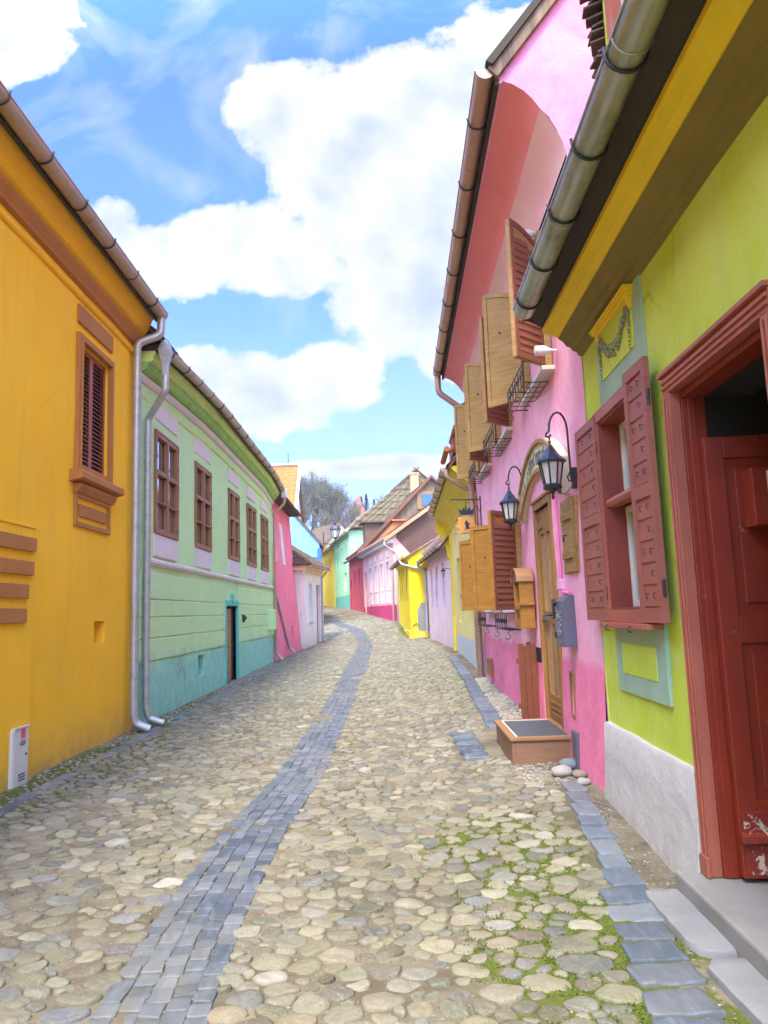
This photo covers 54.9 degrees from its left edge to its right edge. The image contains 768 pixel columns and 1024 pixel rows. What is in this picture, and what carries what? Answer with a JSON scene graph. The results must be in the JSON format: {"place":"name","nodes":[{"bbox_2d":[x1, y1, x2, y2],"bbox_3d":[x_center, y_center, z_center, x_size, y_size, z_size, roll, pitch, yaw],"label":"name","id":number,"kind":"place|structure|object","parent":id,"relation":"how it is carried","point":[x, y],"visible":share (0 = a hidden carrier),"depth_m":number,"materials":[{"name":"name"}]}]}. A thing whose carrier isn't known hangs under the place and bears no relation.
{"place":"outdoors","nodes":[
{"label":"outdoors","id":0,"kind":"place"},
{"bbox_2d":[0,0,531,529],"label":"sky","id":1,"kind":"structure","parent":0,"point":[283,176],"materials":[{"name":"blue"}]},
{"bbox_2d":[0,606,752,1023],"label":"street","id":2,"kind":"structure","parent":0,"point":[630,836],"depth_m":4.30,"materials":[{"name":"stone"}]},
{"bbox_2d":[0,80,168,792],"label":"house","id":3,"kind":"structure","parent":2,"relation":"on","point":[81,307],"depth_m":7.93,"materials":[{"name":"paint"}]},
{"bbox_2d":[8,724,30,788],"bbox_3d":[-3.337,2.223,6.728,0.085,0.530,0.302,-2,-8,0],"label":"meter box","id":4,"kind":"object","parent":3,"relation":"attached to","point":[18,757],"visible":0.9,"depth_m":6.68,"materials":[{"name":"grey paint"}]},
{"bbox_2d":[87,621,371,1023],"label":"drain channel","id":5,"kind":"object","parent":2,"relation":"on","point":[199,981],"visible":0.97,"depth_m":4.02,"materials":[{"name":"grey stone"}]},
{"bbox_2d":[0,656,726,1023],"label":"kerb","id":6,"kind":"structure","parent":2,"relation":"on","point":[654,950],"depth_m":3.73,"materials":[{"name":"grey stone"}]},
{"bbox_2d":[0,664,740,1022],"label":"gravel","id":7,"kind":"structure","parent":2,"relation":"on","point":[496,694],"depth_m":7.88,"materials":[{"name":"grey gravel"}]},
{"bbox_2d":[494,718,570,765],"bbox_3d":[1.503,2.331,7.475,0.620,0.300,1.180,-2,-8,1],"label":"doorstep","id":8,"kind":"object","parent":7,"relation":"on","point":[532,741],"visible":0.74,"depth_m":6.93,"materials":[{"name":"brown wood"}]},
{"bbox_2d":[551,764,572,776],"bbox_3d":[1.536,2.236,6.381,0.189,0.103,0.147,-2,-8,0],"label":"cobble","id":9,"kind":"object","parent":7,"relation":"on","point":[562,770],"visible":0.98,"depth_m":6.33,"materials":[{"name":"stone"}]},
{"bbox_2d":[572,770,587,777],"bbox_3d":[1.669,2.226,6.279,0.139,0.070,0.105,-2,-8,0],"label":"cobble","id":10,"kind":"object","parent":7,"relation":"on","point":[579,773],"visible":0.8,"depth_m":6.24,"materials":[{"name":"beige stone"}]},
{"bbox_2d":[0,725,741,1023],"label":"moss","id":11,"kind":"object","parent":2,"relation":"on","point":[545,915],"visible":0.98,"depth_m":3.96,"materials":[{"name":"green plant"}]},
{"bbox_2d":[558,758,575,769],"bbox_3d":[1.651,2.256,6.623,0.195,0.103,0.155,-2,-8,0],"label":"cobble","id":12,"kind":"object","parent":2,"relation":"on","point":[570,762],"visible":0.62,"depth_m":6.57,"materials":[{"name":"grey stone"}]},
{"bbox_2d":[576,777,590,784],"bbox_3d":[1.635,2.210,6.063,0.124,0.062,0.096,-2,-8,0],"label":"cobble","id":13,"kind":"object","parent":2,"relation":"on","point":[583,781],"visible":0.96,"depth_m":6.03,"materials":[{"name":"stone"}]},
{"bbox_2d":[645,889,767,1023],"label":"flagstones","id":14,"kind":"object","parent":2,"relation":"on","point":[742,983],"visible":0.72,"depth_m":3.28,"materials":[{"name":"grey stone"}]},
{"bbox_3d":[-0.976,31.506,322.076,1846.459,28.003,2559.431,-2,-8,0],"label":"ground","id":15,"kind":"structure","parent":0,"visible":0},
{"bbox_2d":[133,325,286,728],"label":"house","id":16,"kind":"structure","parent":15,"relation":"on","point":[211,487],"depth_m":13.52,"materials":[{"name":"green paint"}]},
{"bbox_2d":[153,429,178,540],"bbox_3d":[-3.482,-0.397,11.809,0.092,1.600,1.260,-2,-8,0],"label":"window","id":17,"kind":"structure","parent":16,"relation":"in","point":[166,453],"depth_m":11.78,"materials":[{"name":"brown wood"}]},
{"bbox_2d":[194,461,211,551],"bbox_3d":[-3.486,-0.074,14.202,0.092,1.600,1.270,-2,-8,0],"label":"window","id":18,"kind":"structure","parent":16,"relation":"in","point":[202,477],"depth_m":14.18,"materials":[{"name":"brown wood"}]},
{"bbox_2d":[227,609,230,682],"bbox_3d":[-3.454,2.985,16.261,0.050,1.700,0.780,-2,-8,0],"label":"door","id":19,"kind":"structure","parent":16,"relation":"in","point":[228,610],"depth_m":16.44,"materials":[{"name":"brown wood"}]},
{"bbox_2d":[227,488,240,561],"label":"window","id":20,"kind":"structure","parent":16,"relation":"in","point":[233,498],"depth_m":17.13,"materials":[{"name":"brown wood"}]},
{"bbox_2d":[246,503,256,567],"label":"window","id":21,"kind":"structure","parent":16,"relation":"in","point":[251,520],"depth_m":19.48,"materials":[{"name":"brown wood"}]},
{"bbox_2d":[260,514,268,571],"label":"window","id":22,"kind":"structure","parent":16,"relation":"in","point":[264,528],"depth_m":21.61,"materials":[{"name":"brown wood"}]},
{"bbox_2d":[272,492,301,660],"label":"house","id":23,"kind":"structure","parent":15,"relation":"on","point":[288,636],"depth_m":28.02,"materials":[{"name":"paint"}]},
{"bbox_2d":[272,517,276,561],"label":"blind window","id":24,"kind":"structure","parent":23,"relation":"in","point":[272,517],"depth_m":26.06,"materials":[{"name":"white paint"}]},
{"bbox_2d":[279,523,285,565],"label":"blind window","id":25,"kind":"structure","parent":23,"relation":"in","point":[280,526],"depth_m":28.19,"materials":[{"name":"white paint"}]},
{"bbox_2d":[271,461,304,523],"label":"hall","id":26,"kind":"structure","parent":15,"relation":"on","point":[289,476],"depth_m":65.24,"materials":[{"name":"yellow paint"}]},
{"bbox_2d":[289,517,323,606],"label":"house","id":27,"kind":"structure","parent":15,"relation":"on","point":[305,539],"depth_m":41.43,"materials":[{"name":"blue paint"}]},
{"bbox_2d":[323,522,340,549],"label":"street lamp","id":28,"kind":"object","parent":27,"relation":"attached to","point":[335,529],"visible":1,"depth_m":41.06,"materials":[{"name":"black metal"}]},
{"bbox_2d":[301,487,317,523],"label":"leafy tree","id":29,"kind":"object","parent":15,"relation":"on","point":[306,512],"visible":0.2,"depth_m":120.70,"materials":[{"name":"grey plant"}]},
{"bbox_2d":[292,545,330,648],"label":"house","id":30,"kind":"structure","parent":15,"relation":"on","point":[308,570],"depth_m":31.99,"materials":[{"name":"beige paint"}]},
{"bbox_2d":[316,585,317,642],"bbox_3d":[-3.114,4.665,33.743,0.055,2.630,0.750,-3,-8,7],"label":"door","id":31,"kind":"structure","parent":30,"relation":"in","point":[316,585],"depth_m":33.97,"materials":[{"name":"red paint"}]},
{"bbox_2d":[300,473,322,522],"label":"bare tree","id":32,"kind":"object","parent":15,"relation":"on","point":[303,480],"visible":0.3,"depth_m":128.80,"materials":[{"name":"grey plant"}]},
{"bbox_2d":[304,512,331,528],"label":"leafy tree","id":33,"kind":"object","parent":15,"relation":"on","point":[313,525],"visible":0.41,"depth_m":116.15,"materials":[{"name":"grey plant"}]},
{"bbox_2d":[301,467,335,531],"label":"bare tree","id":34,"kind":"object","parent":15,"relation":"on","point":[316,511],"visible":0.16,"depth_m":132.40,"materials":[{"name":"grey plant"}]},
{"bbox_2d":[300,470,339,525],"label":"bare tree","id":35,"kind":"object","parent":15,"relation":"on","point":[321,507],"visible":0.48,"depth_m":127.71,"materials":[{"name":"grey plant"}]},
{"bbox_2d":[308,479,344,523],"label":"bare tree","id":36,"kind":"object","parent":15,"relation":"on","point":[331,495],"visible":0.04,"depth_m":134.54,"materials":[{"name":"grey plant"}]},
{"bbox_2d":[312,522,345,548],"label":"house","id":37,"kind":"structure","parent":15,"relation":"on","point":[318,531],"depth_m":81.83,"materials":[{"name":"beige tile"}]},
{"bbox_2d":[314,472,354,523],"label":"leafy tree","id":38,"kind":"object","parent":15,"relation":"on","point":[335,494],"visible":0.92,"depth_m":124.47,"materials":[{"name":"grey plant"}]},
{"bbox_2d":[318,503,353,527],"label":"leafy tree","id":39,"kind":"object","parent":15,"relation":"on","point":[340,518],"visible":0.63,"depth_m":112.55,"materials":[{"name":"grey plant"}]},
{"bbox_2d":[332,492,349,521],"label":"bare tree","id":40,"kind":"object","parent":15,"relation":"on","point":[344,505],"visible":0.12,"depth_m":131.75,"materials":[{"name":"grey plant"}]},
{"bbox_2d":[321,509,368,606],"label":"house","id":41,"kind":"structure","parent":15,"relation":"on","point":[327,552],"depth_m":69.54,"materials":[{"name":"yellow paint"}]},
{"bbox_2d":[332,498,365,521],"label":"leafy tree","id":42,"kind":"object","parent":15,"relation":"on","point":[337,503],"visible":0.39,"depth_m":122.66,"materials":[{"name":"grey plant"}]},
{"bbox_2d":[337,501,366,525],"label":"leafy tree","id":43,"kind":"object","parent":15,"relation":"on","point":[349,509],"visible":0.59,"depth_m":118.66,"materials":[{"name":"grey plant"}]},
{"bbox_2d":[352,493,363,517],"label":"church tower","id":44,"kind":"structure","parent":15,"relation":"on","point":[359,501],"depth_m":122.75,"materials":[{"name":"tile"}]},
{"bbox_2d":[363,494,369,510],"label":"fir tree","id":45,"kind":"object","parent":15,"relation":"on","point":[366,505],"visible":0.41,"depth_m":137.39,"materials":[{"name":"blue plant"}]},
{"bbox_2d":[329,467,426,608],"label":"house","id":46,"kind":"structure","parent":15,"relation":"on","point":[349,542],"depth_m":57.69,"materials":[{"name":"paint"}]},
{"bbox_2d":[343,475,436,611],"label":"house","id":47,"kind":"structure","parent":15,"relation":"on","point":[418,498],"depth_m":49.54,"materials":[{"name":"paint"}]},
{"bbox_2d":[421,494,432,505],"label":"window","id":48,"kind":"structure","parent":47,"relation":"in","point":[426,498],"depth_m":49.32,"materials":[{"name":"blue glass"}]},
{"bbox_2d":[355,502,437,621],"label":"house","id":49,"kind":"structure","parent":15,"relation":"on","point":[411,534],"depth_m":38.96,"materials":[{"name":"paint"}]},
{"bbox_2d":[369,566,372,593],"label":"window","id":50,"kind":"structure","parent":49,"relation":"in","point":[370,567],"depth_m":44.88,"materials":[{"name":"white paint"}]},
{"bbox_2d":[374,564,377,592],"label":"window","id":51,"kind":"structure","parent":49,"relation":"in","point":[375,565],"depth_m":43.20,"materials":[{"name":"white paint"}]},
{"bbox_2d":[379,561,383,591],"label":"window","id":52,"kind":"structure","parent":49,"relation":"in","point":[380,563],"depth_m":41.24,"materials":[{"name":"white paint"}]},
{"bbox_2d":[385,559,390,590],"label":"window","id":53,"kind":"structure","parent":49,"relation":"in","point":[387,560],"depth_m":39.72,"materials":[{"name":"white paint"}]},
{"bbox_2d":[389,536,437,638],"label":"house","id":54,"kind":"structure","parent":15,"relation":"on","point":[412,616],"depth_m":30.20,"materials":[{"name":"yellow paint"}]},
{"bbox_2d":[416,534,453,648],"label":"house","id":55,"kind":"structure","parent":15,"relation":"on","point":[434,553],"depth_m":25.75,"materials":[{"name":"pink paint"}]},
{"bbox_2d":[427,402,485,675],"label":"house","id":56,"kind":"structure","parent":15,"relation":"on","point":[443,511],"depth_m":18.50,"materials":[{"name":"yellow paint"}]},
{"bbox_2d":[440,568,448,576],"bbox_3d":[1.816,1.802,22.015,0.299,0.280,0.169,-5,-8,21],"label":"bracket lamp","id":57,"kind":"object","parent":56,"relation":"attached to","point":[442,570],"visible":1,"depth_m":22.00,"materials":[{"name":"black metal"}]},
{"bbox_2d":[433,0,608,792],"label":"house","id":58,"kind":"structure","parent":15,"relation":"on","point":[505,370],"depth_m":7.91,"materials":[{"name":"pink paint"}]},
{"bbox_2d":[450,496,481,533],"bbox_3d":[1.551,0.179,13.860,0.581,0.950,0.032,-2,-8,1],"label":"hanging sign","id":59,"kind":"object","parent":58,"relation":"attached to","point":[465,525],"visible":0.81,"depth_m":13.85,"materials":[{"name":"orange metal"}]},
{"bbox_2d":[454,375,491,489],"bbox_3d":[1.579,-1.313,12.977,0.503,1.714,1.879,-2,-8,0],"label":"window","id":60,"kind":"structure","parent":58,"relation":"in","point":[469,465],"depth_m":13.68,"materials":[{"name":"beige paint"}]},
{"bbox_2d":[459,531,498,633],"bbox_3d":[1.656,1.233,12.631,0.531,1.654,1.940,-2,-8,0],"label":"window","id":61,"kind":"structure","parent":58,"relation":"in","point":[465,547],"depth_m":13.46,"materials":[{"name":"beige paint"}]},
{"bbox_2d":[464,317,512,464],"bbox_3d":[1.528,-1.632,10.603,0.503,1.714,1.929,-2,-8,0],"label":"window","id":62,"kind":"structure","parent":58,"relation":"in","point":[484,423],"depth_m":11.22,"materials":[{"name":"beige paint"}]},
{"bbox_2d":[471,510,521,639],"bbox_3d":[1.604,0.906,10.279,0.531,1.674,1.950,-2,-8,0],"label":"window","id":63,"kind":"structure","parent":58,"relation":"in","point":[496,549],"depth_m":9.63,"materials":[{"name":"beige paint"}]},
{"bbox_2d":[499,466,526,530],"bbox_3d":[1.599,-0.174,9.133,0.357,0.809,0.254,-2,-8,1],"label":"wall lantern","id":64,"kind":"object","parent":58,"relation":"attached to","point":[509,503],"depth_m":9.06,"materials":[{"name":"black metal"}]},
{"bbox_2d":[482,218,554,420],"bbox_3d":[1.524,-1.967,8.122,0.634,1.714,1.869,-2,-8,1],"label":"window","id":65,"kind":"structure","parent":58,"relation":"in","point":[510,344],"depth_m":8.18,"materials":[{"name":"beige paint"}]},
{"bbox_2d":[510,568,535,628],"bbox_3d":[1.669,1.036,8.907,0.200,0.717,0.499,-2,-8,1],"label":"wooden box","id":66,"kind":"object","parent":58,"relation":"attached to","point":[521,579],"visible":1,"depth_m":8.70,"materials":[{"name":"brown wood"}]},
{"bbox_2d":[536,647,541,662],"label":"ground window","id":67,"kind":"structure","parent":58,"relation":"in","point":[538,650],"depth_m":8.53,"materials":[{"name":"black"}]},
{"bbox_2d":[518,420,570,521],"bbox_3d":[1.679,-0.519,8.021,0.115,0.999,2.250,-2,-8,1],"label":"arched sign","id":68,"kind":"object","parent":58,"relation":"attached to","point":[530,472],"visible":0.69,"depth_m":8.16,"materials":[{"name":"beige paint"}]},
{"bbox_2d":[537,505,561,725],"bbox_3d":[1.742,1.082,7.860,0.155,2.280,0.790,-2,-8,1],"label":"door","id":69,"kind":"structure","parent":58,"relation":"in","point":[543,517],"depth_m":7.99,"materials":[{"name":"brown wood"}]},
{"bbox_2d":[536,411,577,499],"bbox_3d":[1.545,-0.510,6.637,0.357,0.809,0.254,-2,-8,1],"label":"wall lantern","id":70,"kind":"object","parent":58,"relation":"attached to","point":[551,461],"depth_m":6.57,"materials":[{"name":"black metal"}]},
{"bbox_2d":[552,595,577,646],"bbox_3d":[1.658,1.004,6.808,0.150,0.460,0.312,-2,-8,1],"label":"letter box","id":71,"kind":"object","parent":58,"relation":"attached to","point":[565,633],"visible":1,"depth_m":6.67,"materials":[{"name":"grey paint"}]},
{"bbox_2d":[560,495,579,574],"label":"window","id":72,"kind":"structure","parent":58,"relation":"in","point":[569,508],"depth_m":6.58,"materials":[{"name":"beige wood"}]},
{"bbox_2d":[512,0,767,980],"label":"house","id":73,"kind":"structure","parent":15,"relation":"on","point":[642,292],"depth_m":4.03,"materials":[{"name":"paint"}]},
{"bbox_2d":[574,356,670,632],"bbox_3d":[1.726,-0.005,5.195,0.364,1.659,1.769,-2,-8,1],"label":"window","id":74,"kind":"structure","parent":73,"relation":"in","point":[625,575],"depth_m":5.40,"materials":[{"name":"red paint"}]},
{"bbox_2d":[699,434,767,878],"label":"door","id":75,"kind":"structure","parent":73,"relation":"in","point":[738,554],"depth_m":3.93,"materials":[{"name":"red paint"}]},
{"bbox_2d":[740,467,767,527],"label":"letter box","id":76,"kind":"object","parent":75,"relation":"attached to","point":[754,483],"visible":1,"depth_m":3.85,"materials":[{"name":"red paint"}]}
]}

